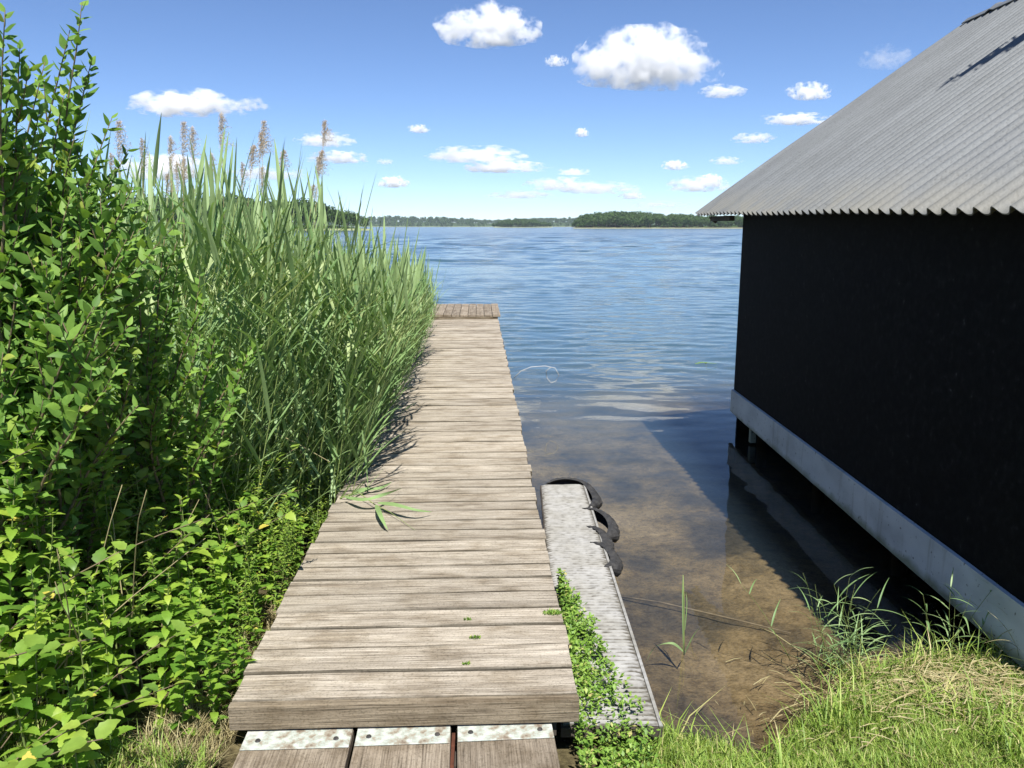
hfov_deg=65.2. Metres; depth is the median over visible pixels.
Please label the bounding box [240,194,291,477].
reed
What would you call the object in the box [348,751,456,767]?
cross sleeper
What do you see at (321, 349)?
reed
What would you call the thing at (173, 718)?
dry grass
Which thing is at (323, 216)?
reed
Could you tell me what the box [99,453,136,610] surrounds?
nettle
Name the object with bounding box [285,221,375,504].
reed
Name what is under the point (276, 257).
reed
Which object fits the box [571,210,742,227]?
peninsula
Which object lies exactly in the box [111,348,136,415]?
nettle
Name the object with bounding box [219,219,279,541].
reed
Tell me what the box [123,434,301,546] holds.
bramble
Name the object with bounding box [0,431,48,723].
nettle
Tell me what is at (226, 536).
willowherb
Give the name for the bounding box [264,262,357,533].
reed
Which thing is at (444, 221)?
shore
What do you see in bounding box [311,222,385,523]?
reed
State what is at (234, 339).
reed
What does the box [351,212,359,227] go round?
shore tree
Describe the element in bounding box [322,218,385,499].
reed
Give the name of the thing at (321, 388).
reed
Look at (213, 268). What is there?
reed
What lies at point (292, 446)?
bramble
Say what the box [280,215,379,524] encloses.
reed
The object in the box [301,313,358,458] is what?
reed
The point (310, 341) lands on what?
reed
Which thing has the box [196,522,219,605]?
willowherb
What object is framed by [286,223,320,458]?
reed
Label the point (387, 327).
reed
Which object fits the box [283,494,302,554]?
nettle
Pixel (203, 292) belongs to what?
reed
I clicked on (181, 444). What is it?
nettle
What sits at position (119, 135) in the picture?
dry reed
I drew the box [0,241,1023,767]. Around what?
ground
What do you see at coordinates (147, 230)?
reed
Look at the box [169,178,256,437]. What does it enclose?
reed
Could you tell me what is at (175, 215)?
shore tree
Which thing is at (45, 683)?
nettle
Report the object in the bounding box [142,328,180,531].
nettle
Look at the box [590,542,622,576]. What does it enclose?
tyre fender
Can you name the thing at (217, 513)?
nettle
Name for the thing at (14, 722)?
dead stalk
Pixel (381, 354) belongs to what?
reed
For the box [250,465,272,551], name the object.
nettle
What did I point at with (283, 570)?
willowherb
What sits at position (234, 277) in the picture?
reed
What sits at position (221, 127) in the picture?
dry reed
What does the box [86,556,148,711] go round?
nettle
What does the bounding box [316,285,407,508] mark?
reed
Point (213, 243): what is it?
reed
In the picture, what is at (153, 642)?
bramble
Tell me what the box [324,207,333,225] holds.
shore tree
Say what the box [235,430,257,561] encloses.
nettle
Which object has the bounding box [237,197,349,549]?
reed
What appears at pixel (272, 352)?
reed
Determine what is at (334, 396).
reed
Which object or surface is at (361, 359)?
reed
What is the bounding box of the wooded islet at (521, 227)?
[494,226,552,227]
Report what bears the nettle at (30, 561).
on the ground at (642, 443)
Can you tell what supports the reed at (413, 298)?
on the water
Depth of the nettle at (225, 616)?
3.33 m
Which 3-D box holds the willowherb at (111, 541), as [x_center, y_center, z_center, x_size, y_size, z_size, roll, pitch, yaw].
[-1.781,0.622,3.465,0.230,1.112,0.331,8,14,25]
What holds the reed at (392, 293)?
on the ground at (642, 443)
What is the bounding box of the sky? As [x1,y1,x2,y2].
[0,0,1005,222]
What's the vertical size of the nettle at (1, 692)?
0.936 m
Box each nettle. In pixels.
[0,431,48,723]
[0,567,14,746]
[0,571,9,717]
[0,575,29,712]
[0,605,56,767]
[6,600,61,767]
[12,565,72,759]
[14,462,86,702]
[24,519,93,691]
[35,506,98,693]
[39,547,103,712]
[49,674,104,767]
[51,582,130,736]
[61,588,124,767]
[63,573,144,729]
[77,504,125,648]
[78,449,92,595]
[82,488,134,677]
[83,596,135,767]
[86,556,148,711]
[87,454,132,670]
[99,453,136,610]
[106,450,163,611]
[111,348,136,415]
[131,436,176,607]
[136,552,200,693]
[136,571,191,735]
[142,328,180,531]
[143,522,188,630]
[157,529,198,665]
[158,494,217,651]
[163,637,201,737]
[166,448,210,590]
[166,588,214,708]
[170,427,212,570]
[170,436,201,582]
[173,578,226,684]
[183,565,213,672]
[184,485,212,581]
[192,487,217,607]
[195,647,228,738]
[198,525,241,644]
[203,497,239,594]
[206,443,244,570]
[206,560,242,654]
[206,630,232,713]
[207,632,236,706]
[209,497,254,621]
[209,591,241,662]
[218,465,263,564]
[220,436,249,550]
[224,626,248,692]
[230,425,254,546]
[231,636,257,696]
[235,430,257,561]
[237,475,269,579]
[238,589,264,650]
[239,551,269,638]
[240,557,264,621]
[243,538,270,605]
[245,464,273,539]
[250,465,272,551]
[258,536,282,606]
[262,524,281,589]
[270,497,302,566]
[271,447,306,525]
[281,492,298,536]
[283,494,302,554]
[285,504,308,574]
[294,457,311,535]
[305,500,321,546]
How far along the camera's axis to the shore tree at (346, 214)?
384.37 m
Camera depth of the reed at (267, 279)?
4.93 m
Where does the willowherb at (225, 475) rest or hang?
on the ground at (642, 443)
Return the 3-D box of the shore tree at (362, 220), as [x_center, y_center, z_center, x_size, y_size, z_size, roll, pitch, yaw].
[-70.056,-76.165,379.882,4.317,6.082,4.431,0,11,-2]
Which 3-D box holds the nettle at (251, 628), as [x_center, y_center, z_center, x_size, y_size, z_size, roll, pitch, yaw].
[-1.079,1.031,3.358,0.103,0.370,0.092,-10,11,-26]
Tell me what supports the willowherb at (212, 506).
on the ground at (642, 443)
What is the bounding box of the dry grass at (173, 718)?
[101,579,281,767]
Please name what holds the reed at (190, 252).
on the water
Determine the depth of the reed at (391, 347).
6.68 m
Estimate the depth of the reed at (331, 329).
5.81 m
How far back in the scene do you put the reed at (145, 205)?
5.23 m
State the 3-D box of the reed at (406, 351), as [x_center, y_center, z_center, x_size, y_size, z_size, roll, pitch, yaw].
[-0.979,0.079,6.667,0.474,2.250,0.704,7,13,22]
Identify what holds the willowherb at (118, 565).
on the ground at (642, 443)
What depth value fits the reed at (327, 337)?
6.10 m
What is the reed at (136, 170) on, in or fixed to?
on the ground at (642, 443)
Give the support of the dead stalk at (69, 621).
on the ground at (642, 443)
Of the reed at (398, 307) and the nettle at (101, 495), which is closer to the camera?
the nettle at (101, 495)
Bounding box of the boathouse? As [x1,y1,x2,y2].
[695,0,1023,668]
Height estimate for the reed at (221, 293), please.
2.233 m
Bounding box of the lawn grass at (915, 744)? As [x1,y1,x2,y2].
[595,645,1023,767]
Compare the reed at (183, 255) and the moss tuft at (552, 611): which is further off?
the reed at (183, 255)
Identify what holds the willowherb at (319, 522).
on the ground at (642, 443)
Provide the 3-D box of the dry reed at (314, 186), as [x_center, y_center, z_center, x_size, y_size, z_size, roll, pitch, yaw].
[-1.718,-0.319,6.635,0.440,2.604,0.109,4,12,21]
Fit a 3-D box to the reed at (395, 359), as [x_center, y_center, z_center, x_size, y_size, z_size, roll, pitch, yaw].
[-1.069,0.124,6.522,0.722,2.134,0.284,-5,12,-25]
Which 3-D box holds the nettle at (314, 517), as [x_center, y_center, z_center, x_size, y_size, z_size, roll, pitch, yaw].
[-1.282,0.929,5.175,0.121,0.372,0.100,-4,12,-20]
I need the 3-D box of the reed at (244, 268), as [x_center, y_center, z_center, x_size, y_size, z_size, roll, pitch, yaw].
[-1.450,0.076,4.104,0.850,2.387,0.346,-5,12,-22]
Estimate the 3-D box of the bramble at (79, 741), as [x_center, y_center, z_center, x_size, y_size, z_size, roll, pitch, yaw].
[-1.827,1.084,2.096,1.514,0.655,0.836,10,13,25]
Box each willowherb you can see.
[4,520,65,726]
[18,568,86,654]
[50,486,97,641]
[54,604,104,767]
[79,443,139,612]
[79,465,128,646]
[80,414,108,563]
[81,472,130,648]
[104,420,132,565]
[106,531,163,681]
[110,394,139,570]
[110,461,164,646]
[112,435,170,614]
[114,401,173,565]
[116,437,175,582]
[117,312,154,526]
[117,391,142,564]
[121,583,159,697]
[125,490,167,648]
[145,544,183,652]
[165,447,190,555]
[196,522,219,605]
[199,576,222,640]
[205,457,237,563]
[206,476,235,530]
[206,478,227,581]
[207,487,242,587]
[207,497,238,565]
[207,508,230,598]
[211,454,235,517]
[214,400,245,499]
[223,547,244,633]
[225,584,247,664]
[226,514,262,640]
[235,547,259,643]
[237,476,263,586]
[241,521,262,607]
[250,491,273,581]
[251,497,291,592]
[253,462,273,570]
[253,490,275,554]
[259,456,278,548]
[263,481,279,564]
[263,493,296,596]
[265,491,289,572]
[268,561,283,613]
[269,459,293,554]
[273,504,310,605]
[274,512,293,576]
[277,473,293,543]
[280,518,298,587]
[281,490,307,564]
[285,525,302,578]
[286,465,308,545]
[292,478,312,544]
[295,469,312,532]
[297,492,319,542]
[305,512,319,547]
[314,471,329,533]
[314,506,328,540]
[316,498,325,528]
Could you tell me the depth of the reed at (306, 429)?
4.91 m
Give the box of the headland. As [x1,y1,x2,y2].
[167,224,369,229]
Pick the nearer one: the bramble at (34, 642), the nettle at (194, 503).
the bramble at (34, 642)
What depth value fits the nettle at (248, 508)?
4.20 m
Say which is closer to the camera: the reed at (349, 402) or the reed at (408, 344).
the reed at (349, 402)
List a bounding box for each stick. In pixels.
[621,596,790,633]
[760,628,811,659]
[769,700,807,722]
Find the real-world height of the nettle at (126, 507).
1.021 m
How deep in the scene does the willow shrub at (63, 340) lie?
2.73 m
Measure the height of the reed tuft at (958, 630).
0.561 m
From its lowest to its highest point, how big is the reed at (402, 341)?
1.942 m
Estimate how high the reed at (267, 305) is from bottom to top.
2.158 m
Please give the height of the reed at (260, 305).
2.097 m
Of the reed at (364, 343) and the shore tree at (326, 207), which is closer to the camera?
the reed at (364, 343)
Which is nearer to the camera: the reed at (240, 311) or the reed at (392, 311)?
the reed at (240, 311)
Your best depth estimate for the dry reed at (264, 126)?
5.29 m
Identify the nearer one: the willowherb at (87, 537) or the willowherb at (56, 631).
the willowherb at (56, 631)
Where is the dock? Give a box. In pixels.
[228,303,578,734]
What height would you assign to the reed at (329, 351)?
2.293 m
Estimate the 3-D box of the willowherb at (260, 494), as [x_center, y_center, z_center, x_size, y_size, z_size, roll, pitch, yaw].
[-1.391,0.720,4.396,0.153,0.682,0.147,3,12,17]
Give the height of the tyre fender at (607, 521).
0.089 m
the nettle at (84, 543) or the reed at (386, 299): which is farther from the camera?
the reed at (386, 299)
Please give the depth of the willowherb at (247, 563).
3.49 m
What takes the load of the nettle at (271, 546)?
on the ground at (642, 443)
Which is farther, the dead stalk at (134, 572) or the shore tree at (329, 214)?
the shore tree at (329, 214)
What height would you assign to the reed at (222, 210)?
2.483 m
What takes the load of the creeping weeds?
on the ground at (642, 443)
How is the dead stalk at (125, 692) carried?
on the ground at (642, 443)
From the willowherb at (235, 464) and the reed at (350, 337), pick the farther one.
the reed at (350, 337)
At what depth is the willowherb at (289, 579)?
4.09 m
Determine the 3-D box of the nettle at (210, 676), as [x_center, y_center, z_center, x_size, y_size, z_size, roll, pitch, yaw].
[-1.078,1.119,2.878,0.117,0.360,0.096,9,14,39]
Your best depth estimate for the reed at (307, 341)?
5.66 m
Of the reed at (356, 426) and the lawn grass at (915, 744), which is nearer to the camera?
the lawn grass at (915, 744)
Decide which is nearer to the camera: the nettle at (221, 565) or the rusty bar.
the rusty bar
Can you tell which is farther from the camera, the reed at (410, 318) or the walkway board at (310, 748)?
the reed at (410, 318)
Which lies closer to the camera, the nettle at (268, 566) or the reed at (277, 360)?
the nettle at (268, 566)
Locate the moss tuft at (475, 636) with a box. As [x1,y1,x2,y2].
[469,635,480,638]
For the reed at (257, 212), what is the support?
on the ground at (642, 443)
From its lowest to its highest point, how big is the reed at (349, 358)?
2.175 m
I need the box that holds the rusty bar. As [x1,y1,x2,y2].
[450,725,455,767]
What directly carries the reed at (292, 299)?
on the ground at (642, 443)
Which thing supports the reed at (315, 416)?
on the water
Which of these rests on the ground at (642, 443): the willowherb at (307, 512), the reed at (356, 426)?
the willowherb at (307, 512)
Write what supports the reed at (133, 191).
on the water
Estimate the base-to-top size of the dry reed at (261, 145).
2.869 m
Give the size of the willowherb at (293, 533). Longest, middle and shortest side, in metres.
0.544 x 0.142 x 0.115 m
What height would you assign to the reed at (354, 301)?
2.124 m
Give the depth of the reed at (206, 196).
4.49 m
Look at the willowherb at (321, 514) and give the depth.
4.74 m
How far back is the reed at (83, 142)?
4.52 m
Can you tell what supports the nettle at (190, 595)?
on the ground at (642, 443)
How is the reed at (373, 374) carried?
on the water
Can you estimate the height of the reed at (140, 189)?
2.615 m
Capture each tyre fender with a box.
[545,477,602,508]
[582,507,619,542]
[587,525,613,548]
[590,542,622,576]
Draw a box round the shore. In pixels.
[138,215,734,226]
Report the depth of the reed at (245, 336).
4.77 m
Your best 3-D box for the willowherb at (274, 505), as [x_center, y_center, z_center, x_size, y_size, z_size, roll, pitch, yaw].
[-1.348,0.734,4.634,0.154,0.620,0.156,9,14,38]
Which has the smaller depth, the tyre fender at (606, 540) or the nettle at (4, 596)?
the nettle at (4, 596)
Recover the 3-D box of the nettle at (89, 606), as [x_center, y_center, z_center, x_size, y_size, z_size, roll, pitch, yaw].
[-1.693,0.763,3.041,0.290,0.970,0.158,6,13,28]
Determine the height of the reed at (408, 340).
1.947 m
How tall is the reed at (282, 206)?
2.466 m
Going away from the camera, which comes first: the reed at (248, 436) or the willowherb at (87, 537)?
the willowherb at (87, 537)
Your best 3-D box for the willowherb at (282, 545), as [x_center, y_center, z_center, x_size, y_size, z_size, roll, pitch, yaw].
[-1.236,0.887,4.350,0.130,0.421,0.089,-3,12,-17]
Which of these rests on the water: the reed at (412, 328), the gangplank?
the gangplank
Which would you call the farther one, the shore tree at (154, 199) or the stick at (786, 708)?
the shore tree at (154, 199)
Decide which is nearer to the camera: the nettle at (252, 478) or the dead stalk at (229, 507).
the dead stalk at (229, 507)
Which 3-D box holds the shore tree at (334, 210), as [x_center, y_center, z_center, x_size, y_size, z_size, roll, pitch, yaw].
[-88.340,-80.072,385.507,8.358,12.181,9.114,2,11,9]
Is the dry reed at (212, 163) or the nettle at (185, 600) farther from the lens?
the dry reed at (212, 163)
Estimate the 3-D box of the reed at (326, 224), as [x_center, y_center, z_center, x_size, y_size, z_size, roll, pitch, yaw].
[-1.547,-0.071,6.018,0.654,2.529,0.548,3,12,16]
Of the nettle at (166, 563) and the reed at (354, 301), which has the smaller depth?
the nettle at (166, 563)
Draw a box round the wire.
[514,366,558,382]
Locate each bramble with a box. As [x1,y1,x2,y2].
[0,443,48,474]
[0,504,39,547]
[0,515,202,664]
[0,547,80,605]
[0,572,214,762]
[0,719,120,767]
[4,515,210,695]
[63,492,295,631]
[69,509,163,575]
[76,441,201,543]
[80,413,251,555]
[81,487,298,604]
[88,495,200,591]
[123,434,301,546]
[123,443,299,536]
[168,403,257,465]
[195,462,290,509]
[201,458,274,507]
[210,458,332,520]
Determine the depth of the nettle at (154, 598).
3.05 m
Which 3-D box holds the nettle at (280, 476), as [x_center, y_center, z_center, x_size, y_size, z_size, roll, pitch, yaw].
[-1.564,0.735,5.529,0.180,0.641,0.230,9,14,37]
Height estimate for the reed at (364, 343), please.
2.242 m
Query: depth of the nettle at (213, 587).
3.40 m
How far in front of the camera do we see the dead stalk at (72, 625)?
2.40 m
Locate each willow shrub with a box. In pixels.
[0,0,140,472]
[0,172,162,682]
[109,199,264,611]
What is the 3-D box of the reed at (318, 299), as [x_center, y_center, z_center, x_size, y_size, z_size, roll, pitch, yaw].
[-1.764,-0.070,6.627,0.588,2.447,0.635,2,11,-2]
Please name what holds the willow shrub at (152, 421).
on the ground at (642, 443)
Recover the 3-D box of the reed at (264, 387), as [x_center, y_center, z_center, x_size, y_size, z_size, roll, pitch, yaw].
[-1.202,0.097,4.020,0.862,2.407,0.353,-8,14,-34]
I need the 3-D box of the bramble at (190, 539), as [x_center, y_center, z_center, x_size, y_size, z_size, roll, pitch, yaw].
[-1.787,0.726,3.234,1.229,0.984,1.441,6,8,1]
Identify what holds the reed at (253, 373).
on the ground at (642, 443)
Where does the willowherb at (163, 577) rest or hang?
on the ground at (642, 443)
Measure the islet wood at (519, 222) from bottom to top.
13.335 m
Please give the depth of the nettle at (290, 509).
4.93 m
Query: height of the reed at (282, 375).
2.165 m
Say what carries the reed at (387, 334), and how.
on the water
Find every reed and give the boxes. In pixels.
[53,111,101,195]
[91,131,127,228]
[96,143,163,211]
[98,141,178,309]
[105,112,187,552]
[105,152,156,375]
[107,152,122,184]
[113,119,132,193]
[115,181,190,473]
[119,133,172,328]
[125,173,168,292]
[125,190,267,499]
[127,163,152,370]
[128,157,155,374]
[130,157,156,300]
[133,178,186,388]
[134,191,227,390]
[135,143,204,393]
[135,206,170,376]
[138,194,155,357]
[139,137,153,197]
[139,152,180,384]
[141,194,167,313]
[143,188,185,325]
[144,132,208,437]
[144,135,209,367]
[144,191,210,404]
[144,203,161,308]
[146,177,212,436]
[148,160,163,309]
[149,154,200,355]
[150,173,249,405]
[151,179,250,561]
[155,137,283,506]
[157,183,259,502]
[161,152,287,485]
[162,209,245,366]
[164,174,178,354]
[165,131,236,500]
[165,217,229,396]
[166,124,249,486]
[166,136,184,338]
[168,171,209,389]
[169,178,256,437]
[169,222,204,442]
[172,139,280,502]
[173,200,246,372]
[174,158,305,558]
[174,162,186,300]
[175,160,235,458]
[176,166,202,360]
[176,166,227,359]
[176,195,227,390]
[178,121,198,403]
[178,141,236,573]
[179,195,221,370]
[180,158,195,330]
[180,213,242,404]
[181,205,290,556]
[184,169,204,332]
[185,193,278,499]
[188,126,201,316]
[188,153,317,557]
[189,230,260,533]
[190,164,284,503]
[191,175,263,381]
[193,141,315,577]
[193,172,291,500]
[193,198,243,364]
[196,206,243,442]
[197,230,273,434]
[199,138,288,506]
[205,156,237,538]
[205,156,319,552]
[206,184,289,500]
[207,223,275,413]
[209,149,323,546]
[209,152,220,181]
[210,167,324,537]
[211,215,255,380]
[212,158,283,527]
[214,158,358,543]
[217,112,237,491]
[217,145,319,541]
[217,198,255,370]
[218,233,313,473]
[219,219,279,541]
[220,206,243,356]
[223,191,305,444]
[224,181,310,469]
[224,190,292,442]
[230,200,333,451]
[232,200,280,410]
[235,212,327,520]
[236,209,305,454]
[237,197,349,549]
[237,233,301,523]
[238,170,330,450]
[238,224,284,491]
[239,144,266,310]
[239,162,249,220]
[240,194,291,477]
[240,216,280,507]
[244,171,352,519]
[247,208,307,515]
[247,233,289,548]
[248,204,367,551]
[251,394,384,483]
[253,184,314,449]
[253,213,333,550]
[254,167,327,528]
[254,205,301,467]
[257,130,274,181]
[257,207,311,476]
[257,220,321,469]
[258,166,271,342]
[258,172,385,525]
[258,202,372,516]
[258,209,345,479]
[259,243,329,487]
[260,119,273,518]
[261,150,293,406]
[264,182,399,506]
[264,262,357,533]
[265,229,318,460]
[269,206,362,545]
[271,272,307,475]
[273,221,342,520]
[274,193,319,493]
[275,186,389,537]
[275,188,388,550]
[276,238,351,534]
[277,163,332,524]
[277,229,313,502]
[278,204,330,452]
[278,230,330,453]
[279,265,316,506]
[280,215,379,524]
[281,231,385,500]
[281,233,367,535]
[281,276,341,499]
[283,261,358,476]
[285,209,380,538]
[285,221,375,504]
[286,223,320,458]
[287,236,349,485]
[291,242,335,498]
[292,184,317,417]
[293,150,330,463]
[293,215,391,533]
[295,225,345,475]
[298,219,356,416]
[298,280,364,490]
[299,223,420,491]
[299,246,398,506]
[300,236,370,504]
[301,256,379,509]
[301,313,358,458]
[302,269,394,498]
[303,264,353,530]
[305,217,367,520]
[306,244,405,501]
[306,262,394,510]
[307,157,326,453]
[307,226,346,519]
[307,237,379,512]
[308,247,334,544]
[309,256,357,474]
[311,119,336,450]
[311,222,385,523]
[312,259,385,503]
[314,251,369,504]
[315,245,423,497]
[316,224,382,510]
[316,249,382,507]
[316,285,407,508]
[317,250,390,516]
[318,275,364,515]
[319,241,418,480]
[320,254,352,525]
[321,266,362,499]
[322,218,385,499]
[324,214,413,478]
[325,228,424,491]
[330,215,376,498]
[334,236,364,474]
[335,244,426,481]
[335,251,421,487]
[336,231,400,490]
[340,483,429,529]
[343,262,406,469]
[344,259,379,471]
[344,281,380,483]
[345,248,417,424]
[345,286,375,475]
[346,246,436,476]
[349,273,393,471]
[350,247,387,466]
[352,237,397,429]
[357,247,427,447]
[357,277,416,444]
[361,232,414,429]
[361,287,401,427]
[362,236,409,467]
[362,249,411,442]
[365,260,390,424]
[366,283,405,423]
[368,242,410,405]
[372,261,413,437]
[373,315,420,419]
[374,277,424,393]
[376,258,422,421]
[376,307,413,423]
[378,270,434,418]
[379,258,401,366]
[382,281,407,416]
[385,260,431,408]
[385,301,423,407]
[386,254,416,402]
[387,250,427,400]
[387,275,425,404]
[389,300,414,396]
[390,284,421,398]
[391,260,434,391]
[394,263,420,386]
[395,253,432,387]
[403,285,431,389]
[648,577,698,656]
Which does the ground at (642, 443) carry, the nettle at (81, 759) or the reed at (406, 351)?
the nettle at (81, 759)
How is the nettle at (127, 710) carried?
on the ground at (642, 443)
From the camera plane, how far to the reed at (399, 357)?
7.19 m
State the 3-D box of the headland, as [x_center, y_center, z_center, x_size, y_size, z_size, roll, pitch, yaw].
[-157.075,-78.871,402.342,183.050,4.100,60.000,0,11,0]
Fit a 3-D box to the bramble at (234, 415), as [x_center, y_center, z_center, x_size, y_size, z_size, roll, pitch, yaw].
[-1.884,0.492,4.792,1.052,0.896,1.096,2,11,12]
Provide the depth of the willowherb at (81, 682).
2.56 m
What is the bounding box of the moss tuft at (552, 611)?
[542,608,562,614]
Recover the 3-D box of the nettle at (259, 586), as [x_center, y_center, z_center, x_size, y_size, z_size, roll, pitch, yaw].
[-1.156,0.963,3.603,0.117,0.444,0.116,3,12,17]
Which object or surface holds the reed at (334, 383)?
on the water
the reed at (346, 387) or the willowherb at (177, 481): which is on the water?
the reed at (346, 387)
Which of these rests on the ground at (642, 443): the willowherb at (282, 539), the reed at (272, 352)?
the willowherb at (282, 539)
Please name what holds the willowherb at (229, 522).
on the ground at (642, 443)
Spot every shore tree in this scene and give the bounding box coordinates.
[147,194,169,220]
[168,200,187,218]
[222,193,246,222]
[247,200,266,224]
[291,197,312,228]
[298,200,317,228]
[308,203,328,228]
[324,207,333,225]
[326,205,336,223]
[332,212,341,224]
[337,210,353,227]
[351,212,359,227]
[360,217,368,225]
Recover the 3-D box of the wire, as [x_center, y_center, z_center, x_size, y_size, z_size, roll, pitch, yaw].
[0.272,-0.105,8.844,0.505,0.199,0.008,0,11,0]
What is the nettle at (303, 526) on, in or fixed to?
on the ground at (642, 443)
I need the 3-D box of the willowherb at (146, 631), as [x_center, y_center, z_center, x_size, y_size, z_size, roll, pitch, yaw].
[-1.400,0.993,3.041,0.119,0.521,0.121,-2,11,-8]
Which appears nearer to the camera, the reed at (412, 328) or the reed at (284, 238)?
the reed at (284, 238)
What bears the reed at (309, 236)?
on the ground at (642, 443)
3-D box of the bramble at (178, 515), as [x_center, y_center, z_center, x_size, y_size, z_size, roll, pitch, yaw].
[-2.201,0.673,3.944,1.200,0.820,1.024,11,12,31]
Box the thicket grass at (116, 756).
[0,703,224,767]
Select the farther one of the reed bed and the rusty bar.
the reed bed
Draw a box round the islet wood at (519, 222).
[492,218,551,226]
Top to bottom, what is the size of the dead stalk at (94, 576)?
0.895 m
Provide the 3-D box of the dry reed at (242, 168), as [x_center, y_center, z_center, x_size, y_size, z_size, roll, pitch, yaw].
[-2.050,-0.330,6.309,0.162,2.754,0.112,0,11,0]
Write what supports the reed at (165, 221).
on the ground at (642, 443)
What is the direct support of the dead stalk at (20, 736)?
on the ground at (642, 443)
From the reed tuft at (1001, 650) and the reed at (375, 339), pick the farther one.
the reed at (375, 339)
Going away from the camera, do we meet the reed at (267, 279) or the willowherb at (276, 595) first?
the willowherb at (276, 595)
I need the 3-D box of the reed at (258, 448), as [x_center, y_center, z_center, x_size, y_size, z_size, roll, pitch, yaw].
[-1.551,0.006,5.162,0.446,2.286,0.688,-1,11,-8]
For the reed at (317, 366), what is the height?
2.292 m
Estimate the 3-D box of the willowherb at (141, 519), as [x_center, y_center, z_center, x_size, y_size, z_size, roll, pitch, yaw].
[-1.537,0.750,3.326,0.191,0.903,0.241,-1,11,-7]
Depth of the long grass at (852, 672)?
3.13 m
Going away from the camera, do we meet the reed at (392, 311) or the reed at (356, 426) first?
the reed at (356, 426)
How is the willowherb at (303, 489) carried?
on the ground at (642, 443)
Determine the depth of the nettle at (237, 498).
4.30 m
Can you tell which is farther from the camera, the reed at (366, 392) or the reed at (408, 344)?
the reed at (408, 344)
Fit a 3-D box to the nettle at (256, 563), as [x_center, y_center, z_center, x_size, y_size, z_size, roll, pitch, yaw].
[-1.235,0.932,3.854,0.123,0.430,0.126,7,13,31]
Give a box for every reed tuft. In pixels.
[727,565,910,675]
[791,615,886,681]
[902,571,999,657]
[955,598,1019,664]
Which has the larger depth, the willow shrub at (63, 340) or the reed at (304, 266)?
the reed at (304, 266)
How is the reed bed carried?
on the ground at (642, 443)
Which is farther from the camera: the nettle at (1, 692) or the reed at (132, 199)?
the reed at (132, 199)
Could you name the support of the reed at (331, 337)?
on the water
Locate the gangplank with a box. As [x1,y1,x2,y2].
[540,484,662,736]
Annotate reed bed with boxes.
[30,137,446,470]
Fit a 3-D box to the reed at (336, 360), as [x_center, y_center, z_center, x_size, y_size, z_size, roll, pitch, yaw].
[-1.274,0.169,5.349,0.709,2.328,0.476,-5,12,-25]
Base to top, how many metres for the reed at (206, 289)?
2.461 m
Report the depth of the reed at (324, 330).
6.07 m
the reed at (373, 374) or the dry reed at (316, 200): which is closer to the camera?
the reed at (373, 374)
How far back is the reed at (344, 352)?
5.92 m
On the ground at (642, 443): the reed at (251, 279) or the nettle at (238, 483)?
the nettle at (238, 483)
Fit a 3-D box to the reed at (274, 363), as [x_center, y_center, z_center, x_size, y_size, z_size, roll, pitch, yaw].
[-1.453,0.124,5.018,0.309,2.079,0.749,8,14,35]
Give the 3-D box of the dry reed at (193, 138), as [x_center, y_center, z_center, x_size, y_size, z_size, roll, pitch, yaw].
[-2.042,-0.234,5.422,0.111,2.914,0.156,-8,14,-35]
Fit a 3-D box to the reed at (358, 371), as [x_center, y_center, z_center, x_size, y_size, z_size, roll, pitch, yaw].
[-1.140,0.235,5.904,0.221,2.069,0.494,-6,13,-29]
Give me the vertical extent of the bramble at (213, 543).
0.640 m
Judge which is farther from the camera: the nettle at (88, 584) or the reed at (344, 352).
the reed at (344, 352)
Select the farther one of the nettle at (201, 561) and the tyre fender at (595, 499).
the tyre fender at (595, 499)
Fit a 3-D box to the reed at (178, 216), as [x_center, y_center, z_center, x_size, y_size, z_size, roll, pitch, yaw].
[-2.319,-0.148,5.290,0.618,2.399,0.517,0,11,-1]
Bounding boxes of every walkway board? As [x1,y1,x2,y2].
[232,728,353,767]
[349,725,450,767]
[457,723,559,767]
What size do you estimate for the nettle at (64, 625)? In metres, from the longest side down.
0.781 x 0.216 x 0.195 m
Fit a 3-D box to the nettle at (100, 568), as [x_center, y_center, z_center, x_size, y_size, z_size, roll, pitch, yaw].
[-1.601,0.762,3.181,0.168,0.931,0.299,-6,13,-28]
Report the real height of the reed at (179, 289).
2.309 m
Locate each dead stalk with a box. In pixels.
[0,538,204,742]
[11,593,103,753]
[14,462,71,652]
[53,486,121,706]
[55,582,83,687]
[57,549,70,697]
[78,595,128,706]
[109,496,143,688]
[113,490,146,690]
[159,500,198,647]
[182,431,240,602]
[219,475,235,569]
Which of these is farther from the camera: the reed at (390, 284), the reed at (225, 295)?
the reed at (390, 284)
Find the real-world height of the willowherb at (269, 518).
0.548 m
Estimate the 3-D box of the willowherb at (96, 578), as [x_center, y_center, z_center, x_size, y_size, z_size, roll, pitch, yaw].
[-1.739,0.701,3.401,0.198,0.966,0.290,3,12,17]
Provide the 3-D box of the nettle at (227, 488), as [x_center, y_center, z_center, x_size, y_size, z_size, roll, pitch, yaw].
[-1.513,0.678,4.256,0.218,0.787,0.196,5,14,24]
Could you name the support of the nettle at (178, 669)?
on the ground at (642, 443)
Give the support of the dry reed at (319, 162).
on the water
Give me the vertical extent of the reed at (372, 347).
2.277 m
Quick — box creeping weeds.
[556,568,665,767]
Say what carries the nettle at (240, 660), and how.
on the ground at (642, 443)
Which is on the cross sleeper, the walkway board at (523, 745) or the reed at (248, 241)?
the walkway board at (523, 745)
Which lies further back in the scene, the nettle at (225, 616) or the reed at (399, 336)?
the reed at (399, 336)
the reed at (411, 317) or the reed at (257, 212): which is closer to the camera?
the reed at (257, 212)
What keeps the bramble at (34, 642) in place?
on the ground at (642, 443)
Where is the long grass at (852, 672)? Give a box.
[615,614,1023,767]
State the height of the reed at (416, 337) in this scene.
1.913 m

